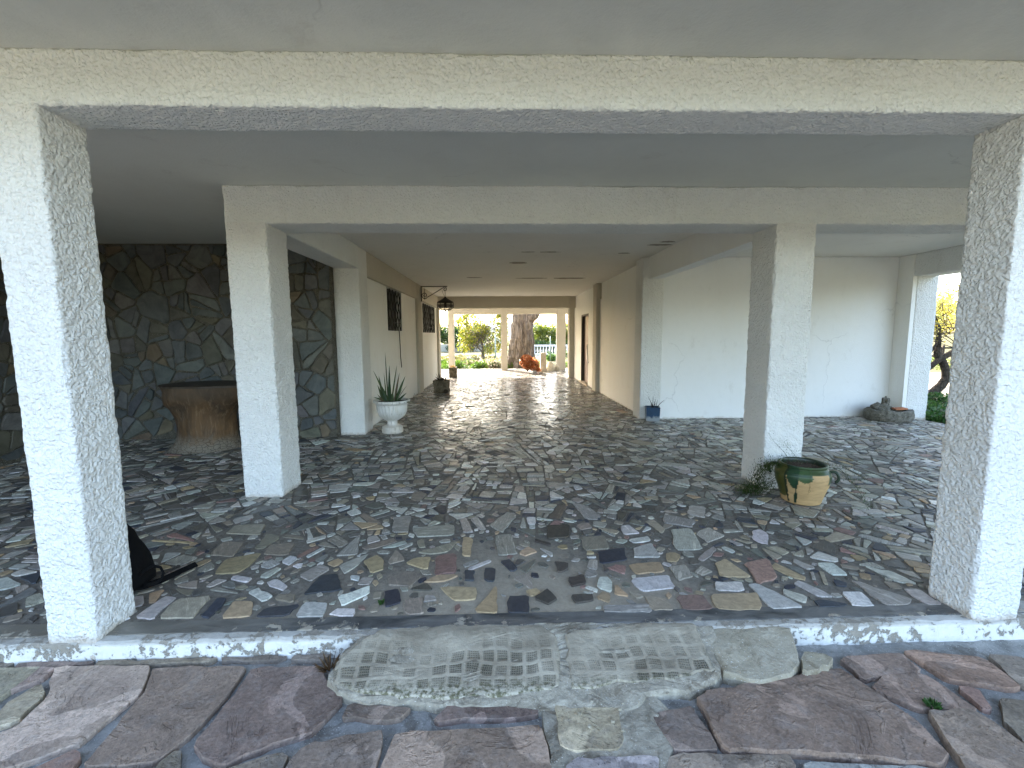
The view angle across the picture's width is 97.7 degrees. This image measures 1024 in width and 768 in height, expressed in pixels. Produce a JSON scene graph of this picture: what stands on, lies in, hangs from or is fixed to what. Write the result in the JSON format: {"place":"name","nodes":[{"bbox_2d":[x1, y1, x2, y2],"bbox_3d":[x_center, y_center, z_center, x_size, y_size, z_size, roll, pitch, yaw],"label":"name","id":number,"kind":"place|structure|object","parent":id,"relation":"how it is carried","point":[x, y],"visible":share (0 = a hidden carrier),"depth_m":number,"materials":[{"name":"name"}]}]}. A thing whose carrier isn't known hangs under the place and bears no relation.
{"place":"outdoors","nodes":[
{"label":"outdoors","id":0,"kind":"place"},
{"bbox_2d":[462,323,533,335],"bbox_3d":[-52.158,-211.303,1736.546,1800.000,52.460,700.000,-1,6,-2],"label":"hill","id":1,"kind":"structure","parent":0,"point":[509,329],"depth_m":1516.22,"materials":[{"name":"white"}]},
{"bbox_2d":[0,368,1023,624],"bbox_3d":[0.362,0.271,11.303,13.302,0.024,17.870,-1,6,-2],"label":"floor","id":2,"kind":"structure","parent":0,"point":[684,542],"depth_m":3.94,"materials":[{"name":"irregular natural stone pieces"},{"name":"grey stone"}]},
{"bbox_2d":[127,524,197,590],"bbox_3d":[-2.331,1.019,2.699,0.638,0.410,0.315,-2,6,-16],"label":"backpack","id":3,"kind":"object","parent":2,"relation":"on","point":[143,567],"visible":0.3,"depth_m":2.69,"materials":[{"name":"black fabric"}]},
{"bbox_2d":[158,380,240,453],"bbox_3d":[-4.049,0.424,6.108,1.249,0.876,0.813,-1,6,-2],"label":"stump table","id":4,"kind":"object","parent":2,"relation":"on","point":[204,413],"visible":0.85,"depth_m":5.83,"materials":[{"name":"brown wood"}]},
{"bbox_2d":[378,598,384,604],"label":"weed","id":5,"kind":"object","parent":2,"relation":"on","point":[380,602],"visible":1,"depth_m":2.52,"materials":[{"name":"green plant"}]},
{"bbox_2d":[373,397,409,433],"bbox_3d":[-1.866,0.496,6.973,0.560,0.513,0.560,-1,6,-2],"label":"urn planter","id":6,"kind":"object","parent":2,"relation":"on","point":[392,413],"visible":0.92,"depth_m":6.83,"materials":[{"name":"ceramic"}]},
{"bbox_2d":[374,357,414,402],"bbox_3d":[-1.837,-0.098,6.878,0.657,0.795,0.307,-1,6,-2],"label":"sword leaf plant","id":7,"kind":"object","parent":6,"relation":"on","point":[387,396],"visible":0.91,"depth_m":6.88,"materials":[{"name":"green plant"}]},
{"bbox_2d":[433,379,449,392],"bbox_3d":[-1.860,0.056,11.826,0.400,0.334,0.369,0,6,2],"label":"stone trough","id":8,"kind":"object","parent":2,"relation":"on","point":[440,386],"visible":0.88,"depth_m":11.66,"materials":[{"name":"stone"}]},
{"bbox_2d":[435,372,448,380],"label":"dry succulent","id":9,"kind":"object","parent":8,"relation":"on","point":[442,379],"visible":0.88,"depth_m":11.72,"materials":[{"name":"plant"}]},
{"bbox_2d":[449,367,456,377],"bbox_3d":[-2.122,-0.427,16.112,0.278,0.366,0.311,0,6,1],"label":"stone trough","id":10,"kind":"object","parent":2,"relation":"on","point":[452,372],"visible":0.98,"depth_m":15.98,"materials":[{"name":"stone"}]},
{"bbox_2d":[0,0,1023,661],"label":"house","id":11,"kind":"structure","parent":2,"relation":"on","point":[766,218],"depth_m":3.07,"materials":[{"name":"white paint"}]},
{"bbox_2d":[387,288,401,330],"bbox_3d":[-2.480,-1.502,9.151,0.149,0.824,1.277,-1,6,-2],"label":"window","id":12,"kind":"structure","parent":11,"relation":"in","point":[392,298],"depth_m":9.27,"materials":[{"name":"black metal"}]},
{"bbox_2d":[422,303,434,332],"bbox_3d":[-2.615,-1.987,13.663,0.149,0.840,2.417,-1,6,-2],"label":"window","id":13,"kind":"structure","parent":11,"relation":"in","point":[426,310],"depth_m":13.70,"materials":[{"name":"black metal"}]},
{"bbox_2d":[421,286,453,311],"bbox_3d":[-1.954,-2.258,11.937,0.839,0.676,0.454,2,7,18],"label":"wall lantern","id":14,"kind":"object","parent":11,"relation":"attached to","point":[445,300],"depth_m":11.84,"materials":[{"name":"black metal"}]},
{"bbox_2d":[581,313,588,381],"bbox_3d":[2.289,-1.062,13.651,0.215,2.120,1.273,-1,6,-2],"label":"door","id":15,"kind":"structure","parent":11,"relation":"in","point":[585,318],"depth_m":14.14,"materials":[{"name":"red wood"}]},
{"bbox_2d":[519,356,541,372],"bbox_3d":[0.734,-0.796,17.830,0.899,0.701,0.654,1,6,12],"label":"dry bush","id":16,"kind":"object","parent":2,"relation":"on","point":[531,364],"visible":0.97,"depth_m":17.68,"materials":[{"name":"orange plant"}]},
{"bbox_2d":[540,352,546,371],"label":"stone pillar","id":17,"kind":"structure","parent":2,"relation":"on","point":[543,361],"depth_m":18.09,"materials":[{"name":"beige stone"}]},
{"bbox_2d":[546,362,554,370],"bbox_3d":[1.593,-0.741,18.658,0.364,0.396,0.339,-1,6,-2],"label":"boulder","id":18,"kind":"object","parent":2,"relation":"on","point":[550,366],"visible":0.84,"depth_m":18.52,"materials":[{"name":"stone"}]},
{"bbox_2d":[645,405,659,421],"bbox_3d":[2.452,0.514,7.818,0.233,0.242,0.233,1,6,11],"label":"planter box","id":19,"kind":"object","parent":2,"relation":"on","point":[652,414],"visible":0.91,"depth_m":7.71,"materials":[{"name":"ceramic"}]},
{"bbox_2d":[645,397,662,407],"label":"dry shrub","id":20,"kind":"object","parent":19,"relation":"on","point":[652,406],"visible":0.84,"depth_m":7.76,"materials":[{"name":"grey plant"}]},
{"bbox_2d":[767,457,840,505],"bbox_3d":[2.608,0.874,4.028,0.455,0.350,0.438,-1,6,-2],"label":"earthenware pot","id":21,"kind":"object","parent":2,"relation":"on","point":[793,480],"visible":0.94,"depth_m":3.89,"materials":[{"name":"ceramic"}]},
{"bbox_2d":[731,433,874,510],"bbox_3d":[2.559,0.801,3.984,1.106,0.650,0.416,4,7,33],"label":"asparagus fern","id":22,"kind":"object","parent":21,"relation":"in","point":[751,488],"visible":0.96,"depth_m":4.14,"materials":[{"name":"green plant"}]},
{"bbox_2d":[863,407,914,422],"bbox_3d":[6.521,0.519,7.757,0.749,0.202,0.612,-1,6,-2],"label":"stone basin","id":23,"kind":"object","parent":2,"relation":"on","point":[896,416],"visible":0.88,"depth_m":7.53,"materials":[{"name":"stone"}]},
{"bbox_2d":[870,402,889,410],"bbox_3d":[6.359,0.408,7.723,0.310,0.182,0.259,-5,8,-39],"label":"rubble","id":24,"kind":"object","parent":23,"relation":"on","point":[880,406],"visible":0.66,"depth_m":7.66,"materials":[{"name":"grey stone"}]},
{"bbox_2d":[892,407,907,409],"bbox_3d":[6.659,0.423,7.693,0.205,0.038,0.110,0,6,1],"label":"tile shard","id":25,"kind":"object","parent":23,"relation":"in","point":[899,408],"visible":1,"depth_m":7.67,"materials":[{"name":"ceramic"}]},
{"bbox_3d":[6.541,0.416,7.827,0.280,0.096,0.193,-1,6,-2],"label":"rubble","id":26,"kind":"object","parent":23,"relation":"on","visible":0},
{"bbox_2d":[881,396,889,404],"bbox_3d":[6.471,0.301,7.755,0.119,0.187,0.129,-1,6,-2],"label":"rubble","id":27,"kind":"object","parent":26,"relation":"on","point":[885,399],"visible":0.67,"depth_m":7.72,"materials":[{"name":"grey stone"}]},
{"bbox_2d":[0,640,1023,767],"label":"stone pavement","id":28,"kind":"structure","parent":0,"point":[335,726],"depth_m":1.93,"materials":[{"name":"grey stone"}]},
{"bbox_2d":[313,651,341,672],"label":"dry grass","id":29,"kind":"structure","parent":28,"relation":"on","point":[329,666],"depth_m":2.17,"materials":[{"name":"brown plant"}]},
{"bbox_2d":[334,625,559,699],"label":"ramp","id":30,"kind":"structure","parent":28,"relation":"on","point":[437,667],"depth_m":2.11,"materials":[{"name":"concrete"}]},
{"bbox_2d":[327,622,722,716],"bbox_3d":[0.097,1.333,2.121,1.916,0.128,0.485,-1,6,-2],"label":"ramp mortar","id":31,"kind":"object","parent":28,"relation":"on","point":[631,696],"visible":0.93,"depth_m":1.99,"materials":[{"name":"grey concrete"}]},
{"bbox_2d":[542,696,672,767],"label":"ramp mortar","id":32,"kind":"object","parent":28,"relation":"on","point":[643,734],"visible":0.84,"depth_m":1.77,"materials":[{"name":"grey concrete"}]},
{"bbox_2d":[565,623,714,688],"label":"ramp","id":33,"kind":"structure","parent":28,"relation":"on","point":[671,651],"depth_m":2.15,"materials":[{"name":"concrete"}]},
{"bbox_2d":[711,626,799,686],"bbox_3d":[1.207,1.327,2.180,0.482,0.113,0.306,-1,6,-2],"label":"ramp stone","id":34,"kind":"object","parent":28,"relation":"on","point":[761,655],"visible":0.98,"depth_m":2.16,"materials":[{"name":"beige stone"}]},
{"bbox_2d":[800,651,832,675],"bbox_3d":[1.445,1.344,2.127,0.188,0.088,0.100,-1,6,-2],"label":"stone","id":35,"kind":"object","parent":28,"relation":"on","point":[813,663],"visible":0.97,"depth_m":2.12,"materials":[{"name":"beige stone"}]},
{"bbox_2d":[922,697,942,709],"bbox_3d":[1.799,1.371,1.915,0.071,0.042,0.078,4,8,34],"label":"weed","id":36,"kind":"object","parent":28,"relation":"on","point":[929,703],"visible":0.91,"depth_m":1.92,"materials":[{"name":"green plant"}]},
{"bbox_2d":[440,333,953,406],"bbox_3d":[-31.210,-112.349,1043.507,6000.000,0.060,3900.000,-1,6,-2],"label":"ground","id":37,"kind":"structure","parent":0,"point":[948,343],"depth_m":40.23,"materials":[{"name":"beige soil"}]},
{"bbox_2d":[445,344,474,351],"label":"shrub","id":38,"kind":"object","parent":37,"relation":"on","point":[460,348],"visible":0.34,"depth_m":43.16,"materials":[{"name":"green plant"}]},
{"bbox_2d":[440,323,486,343],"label":"hedge","id":39,"kind":"object","parent":37,"relation":"on","point":[444,334],"visible":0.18,"depth_m":45.26,"materials":[{"name":"green plant"}]},
{"bbox_2d":[441,344,496,351],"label":"garden wall","id":40,"kind":"structure","parent":37,"relation":"on","point":[443,348],"depth_m":44.34,"materials":[{"name":"paint"}]},
{"bbox_2d":[441,354,507,360],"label":"grass","id":41,"kind":"structure","parent":37,"relation":"on","point":[460,357],"depth_m":30.41,"materials":[{"name":"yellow plant"}]},
{"bbox_2d":[441,359,512,368],"bbox_3d":[-2.304,-0.898,21.803,5.187,0.660,3.219,-1,6,-2],"label":"ground cover","id":42,"kind":"object","parent":37,"relation":"on","point":[462,365],"visible":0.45,"depth_m":21.27,"materials":[{"name":"green plant"}]},
{"bbox_2d":[455,314,509,357],"bbox_3d":[-1.939,-3.727,29.727,3.646,4.236,2.837,-1,6,-2],"label":"budding tree","id":43,"kind":"object","parent":37,"relation":"on","point":[480,334],"visible":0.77,"depth_m":29.61,"materials":[{"name":"green plant"}]},
{"bbox_2d":[464,357,500,368],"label":"dry stalks","id":44,"kind":"object","parent":37,"relation":"on","point":[488,363],"visible":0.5,"depth_m":21.79,"materials":[{"name":"yellow plant"}]},
{"bbox_2d":[495,334,507,358],"bbox_3d":[-0.359,-2.149,26.927,1.349,1.660,0.070,-1,6,-2],"label":"fence post","id":45,"kind":"object","parent":37,"relation":"on","point":[495,345],"visible":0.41,"depth_m":26.86,"materials":[{"name":"white metal"}]},
{"bbox_2d":[0,613,1023,665],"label":"kerb","id":46,"kind":"structure","parent":37,"relation":"on","point":[820,631],"depth_m":2.27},
{"bbox_2d":[0,601,1023,638],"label":"threshold","id":47,"kind":"object","parent":37,"relation":"on","point":[308,624],"visible":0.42,"depth_m":2.38,"materials":[{"name":"stone"}]},
{"bbox_2d":[507,314,539,368],"bbox_3d":[0.330,-6.393,20.532,5.785,11.481,5.599,-1,6,-2],"label":"tree","id":48,"kind":"object","parent":37,"relation":"on","point":[522,341],"visible":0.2,"depth_m":20.75,"materials":[{"name":"brown plant"}]},
{"bbox_2d":[533,321,567,350],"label":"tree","id":49,"kind":"object","parent":37,"relation":"on","point":[541,332],"visible":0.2,"depth_m":40.30,"materials":[{"name":"green plant"}]},
{"bbox_2d":[534,339,567,353],"bbox_3d":[4.209,-3.170,38.595,7.784,1.628,1.936,-1,6,-2],"label":"hedge","id":50,"kind":"object","parent":37,"relation":"on","point":[538,342],"visible":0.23,"depth_m":38.14,"materials":[{"name":"green plant"}]},
{"bbox_2d":[534,345,567,354],"bbox_3d":[5.449,-2.679,35.597,9.400,0.920,0.200,-1,6,-2],"label":"balustrade","id":51,"kind":"object","parent":37,"relation":"on","point":[540,346],"visible":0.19,"depth_m":35.44,"materials":[{"name":"white paint"}]},
{"bbox_2d":[546,350,567,360],"bbox_3d":[3.423,-1.808,29.087,5.453,0.833,2.614,-1,6,-2],"label":"ground cover","id":52,"kind":"object","parent":37,"relation":"on","point":[553,356],"visible":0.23,"depth_m":28.27,"materials":[{"name":"green plant"}]},
{"bbox_2d":[925,391,947,423],"bbox_3d":[8.864,0.512,8.470,3.438,0.542,3.089,-1,6,-2],"label":"ground cover","id":53,"kind":"object","parent":37,"relation":"on","point":[935,410],"visible":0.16,"depth_m":8.29,"materials":[{"name":"green plant"}]},
{"bbox_2d":[931,357,950,369],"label":"grass","id":54,"kind":"structure","parent":37,"relation":"on","point":[938,368],"depth_m":23.86,"materials":[{"name":"yellow plant"}]},
{"bbox_2d":[932,345,951,356],"bbox_3d":[22.745,-1.360,21.510,13.200,1.000,0.124,2,7,22],"label":"rail fence","id":55,"kind":"object","parent":37,"relation":"on","point":[943,349],"visible":0.05,"depth_m":22.03,"materials":[{"name":"wood"}]},
{"bbox_2d":[928,287,957,396],"bbox_3d":[9.580,-0.772,9.834,3.192,2.847,2.435,-1,6,-2],"label":"crooked tree","id":56,"kind":"object","parent":37,"relation":"on","point":[943,381],"visible":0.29,"depth_m":9.76,"materials":[{"name":"yellow plant"}]},
{"bbox_2d":[935,299,955,331],"bbox_3d":[21.784,-2.882,24.056,2.999,3.520,1.948,3,7,25],"label":"blossom tree","id":57,"kind":"object","parent":37,"relation":"on","point":[941,307],"visible":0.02,"depth_m":23.29,"materials":[{"name":"yellow plant"}]},
{"bbox_2d":[934,281,958,330],"bbox_3d":[13.169,-1.726,15.108,2.273,3.301,3.350,-4,7,-31],"label":"blossom tree","id":58,"kind":"object","parent":37,"relation":"on","point":[945,306],"visible":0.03,"depth_m":14.19,"materials":[{"name":"yellow plant"}]},
{"bbox_2d":[440,273,960,332],"label":"sky","id":59,"kind":"structure","parent":0,"point":[954,279],"materials":[{"name":"white"}]},
{"bbox_2d":[928,373,949,402],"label":"path","id":60,"kind":"structure","parent":0,"point":[934,378],"depth_m":14.77,"materials":[{"name":"white"}]},
{"bbox_3d":[0.917,-0.519,17.834,0.198,0.142,0.150,-1,6,-2],"label":"boulder","id":61,"kind":"object","parent":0,"visible":0},
{"bbox_2d":[521,354,532,369],"bbox_3d":[0.618,-0.882,17.967,0.687,0.614,0.522,-4,7,-29],"label":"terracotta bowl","id":62,"kind":"object","parent":61,"relation":"on","point":[525,355],"visible":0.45,"depth_m":17.95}
]}

